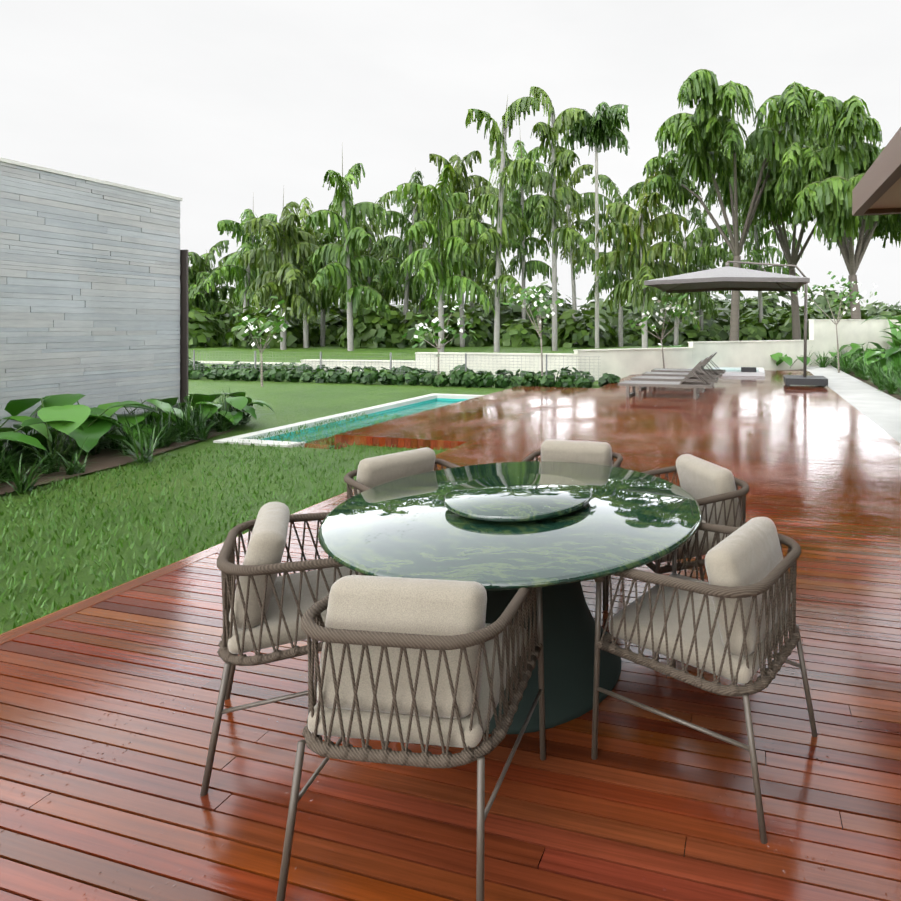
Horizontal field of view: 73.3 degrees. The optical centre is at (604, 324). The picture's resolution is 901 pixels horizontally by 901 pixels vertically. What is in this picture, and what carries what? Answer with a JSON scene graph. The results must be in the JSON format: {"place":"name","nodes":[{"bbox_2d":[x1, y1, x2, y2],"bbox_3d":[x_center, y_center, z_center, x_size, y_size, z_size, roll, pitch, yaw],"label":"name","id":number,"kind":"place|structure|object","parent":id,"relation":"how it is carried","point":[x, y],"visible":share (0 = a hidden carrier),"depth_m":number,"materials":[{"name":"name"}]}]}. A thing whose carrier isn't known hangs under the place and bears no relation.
{"place":"outdoors","nodes":[
{"label":"outdoors","id":0,"kind":"place"},
{"bbox_2d":[0,344,685,633],"bbox_3d":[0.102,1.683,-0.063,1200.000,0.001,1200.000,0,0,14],"label":"lawn ground","id":1,"kind":"structure","parent":0,"point":[287,402],"depth_m":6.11,"materials":[{"name":"green plant"}]},
{"bbox_2d":[0,157,187,452],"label":"wall","id":2,"kind":"structure","parent":1,"relation":"on","point":[94,290],"depth_m":7.92,"materials":[{"name":"grey stone"}]},
{"bbox_2d":[188,357,620,387],"bbox_3d":[-14.613,1.443,19.039,30.911,0.766,1.779,0,0,14],"label":"hedge fence","id":3,"kind":"object","parent":1,"relation":"on","point":[461,377],"visible":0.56,"depth_m":16.38,"materials":[{"name":"green plant"}]},
{"bbox_2d":[188,350,600,384],"bbox_3d":[-14.694,1.238,18.873,30.086,0.890,0.036,0,0,14],"label":"fence wire","id":4,"kind":"object","parent":3,"relation":"attached to","point":[390,359],"visible":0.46,"depth_m":16.88,"materials":[{"name":"grey metal"}]},
{"bbox_2d":[0,368,900,494],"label":"soil beds","id":5,"kind":"object","parent":1,"relation":"on","point":[111,457],"visible":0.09,"depth_m":7.14,"materials":[{"name":"brown soil"}]},
{"bbox_2d":[0,388,273,492],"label":"plants","id":6,"kind":"object","parent":5,"relation":"on","point":[86,428],"visible":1,"depth_m":7.08,"materials":[{"name":"green plant"}]},
{"bbox_2d":[657,309,900,396],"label":"shrubs","id":7,"kind":"object","parent":5,"relation":"on","point":[879,363],"visible":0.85,"depth_m":18.60,"materials":[{"name":"green plant"}]},
{"bbox_2d":[188,69,900,351],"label":"trees","id":8,"kind":"object","parent":1,"relation":"on","point":[800,158],"visible":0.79,"depth_m":36.50,"materials":[{"name":"green plant"}]},
{"bbox_2d":[188,280,900,348],"bbox_3d":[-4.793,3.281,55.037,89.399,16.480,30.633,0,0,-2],"label":"shrubs","id":9,"kind":"object","parent":1,"relation":"on","point":[375,330],"visible":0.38,"depth_m":46.11,"materials":[{"name":"green plant"}]},
{"bbox_2d":[198,319,900,380],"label":"boundary wall","id":10,"kind":"structure","parent":1,"relation":"on","point":[623,363],"depth_m":19.05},
{"bbox_2d":[233,271,876,386],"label":"small flowering trees","id":11,"kind":"object","parent":1,"relation":"on","point":[269,326],"visible":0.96,"depth_m":16.05,"materials":[{"name":"green plant"}]},
{"bbox_3d":[3.936,1.782,7.559,15.290,0.402,24.654,0,0,14],"label":"deck substructure","id":12,"kind":"object","parent":1,"relation":"on","visible":0},
{"bbox_2d":[0,370,900,900],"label":"deck boards","id":13,"kind":"object","parent":12,"relation":"on","point":[108,700],"visible":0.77,"depth_m":2.11,"materials":[{"name":"brown wood"}]},
{"bbox_2d":[200,502,359,795],"bbox_3d":[-1.174,1.145,2.299,0.636,0.820,0.615,0,0,-26],"label":"dining chair","id":14,"kind":"object","parent":13,"relation":"on","point":[264,605],"visible":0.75,"depth_m":2.03,"materials":[{"name":"grey metal"}]},
{"bbox_2d":[344,447,460,498],"bbox_3d":[-1.083,1.145,3.237,0.636,0.820,0.615,0,0,40],"label":"dining chair","id":15,"kind":"object","parent":13,"relation":"on","point":[371,472],"visible":0.15,"depth_m":3.24,"materials":[{"name":"beige fabric"}]},
{"bbox_2d":[276,573,545,900],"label":"dining chair","id":16,"kind":"object","parent":13,"relation":"on","point":[421,662],"visible":0.96,"depth_m":1.58,"materials":[{"name":"grey metal"}]},
{"bbox_2d":[318,461,701,734],"bbox_3d":[-0.394,1.160,2.663,1.660,0.785,1.660,0,0,14],"label":"dining table","id":17,"kind":"object","parent":13,"relation":"on","point":[502,533],"visible":0.85,"depth_m":2.38,"materials":[{"name":"green stone"}]},
{"bbox_2d":[521,439,622,609],"bbox_3d":[-0.216,1.145,3.531,0.615,0.820,0.636,0,0,14],"label":"dining chair","id":18,"kind":"object","parent":13,"relation":"on","point":[597,453],"visible":0.1,"depth_m":3.61,"materials":[{"name":"beige fabric"}]},
{"bbox_2d":[618,359,713,398],"bbox_3d":[1.331,1.152,12.572,2.000,0.802,0.710,0,0,14],"label":"sun lounger","id":19,"kind":"object","parent":13,"relation":"on","point":[695,386],"visible":1,"depth_m":12.42,"materials":[{"name":"grey wood"}]},
{"bbox_2d":[631,357,718,392],"bbox_3d":[1.665,1.152,13.777,2.000,0.802,0.710,0,0,14],"label":"sun lounger","id":20,"kind":"object","parent":13,"relation":"on","point":[676,378],"visible":0.85,"depth_m":13.60,"materials":[{"name":"grey"}]},
{"bbox_2d":[606,454,748,659],"bbox_3d":[0.408,1.145,3.075,0.636,0.820,0.615,0,0,-23],"label":"dining chair","id":21,"kind":"object","parent":13,"relation":"on","point":[713,491],"visible":0.31,"depth_m":2.93,"materials":[{"name":"grey metal"}]},
{"bbox_2d":[642,354,721,377],"bbox_3d":[2.000,1.152,14.982,2.000,0.802,0.710,0,0,14],"label":"sun lounger","id":22,"kind":"object","parent":13,"relation":"on","point":[685,374],"visible":0.67,"depth_m":14.81,"materials":[{"name":"grey"}]},
{"bbox_2d":[651,352,725,373],"bbox_3d":[2.334,1.152,16.187,2.000,0.802,0.710,0,0,14],"label":"sun lounger","id":23,"kind":"object","parent":13,"relation":"on","point":[716,370],"visible":0.75,"depth_m":16.01,"materials":[{"name":"grey"}]},
{"bbox_2d":[591,517,817,843],"bbox_3d":[0.384,1.145,2.143,0.636,0.820,0.615,0,0,35],"label":"dining chair","id":24,"kind":"object","parent":13,"relation":"on","point":[733,619],"visible":0.98,"depth_m":1.95,"materials":[{"name":"grey metal"}]},
{"bbox_2d":[689,367,764,375],"bbox_3d":[3.904,1.423,18.732,2.400,0.260,2.020,0,0,14],"label":"spa tub","id":25,"kind":"object","parent":13,"relation":"on","point":[742,371],"visible":0.65,"depth_m":17.68,"materials":[{"name":"white"}]},
{"bbox_2d":[644,261,827,386],"bbox_3d":[3.520,-0.091,15.350,4.356,3.248,3.813,0,0,14],"label":"cantilever umbrella","id":26,"kind":"object","parent":13,"relation":"on","point":[727,277],"visible":1,"depth_m":14.80,"materials":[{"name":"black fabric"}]},
{"bbox_2d":[213,393,483,448],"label":"pool water","id":27,"kind":"structure","parent":0,"point":[410,406],"depth_m":10.48,"materials":[{"name":"teal liquid"}]},
{"bbox_2d":[0,0,900,314],"label":"sky","id":28,"kind":"structure","parent":0,"point":[226,108],"materials":[{"name":"white"}]},
{"bbox_2d":[807,366,900,443],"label":"paver path","id":29,"kind":"structure","parent":0,"point":[880,409],"depth_m":12.15,"materials":[{"name":"white concrete"}]},
{"bbox_2d":[852,127,900,215],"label":"house roof","id":30,"kind":"structure","parent":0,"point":[876,190],"depth_m":6.55,"materials":[{"name":"brown wood"}]}
]}

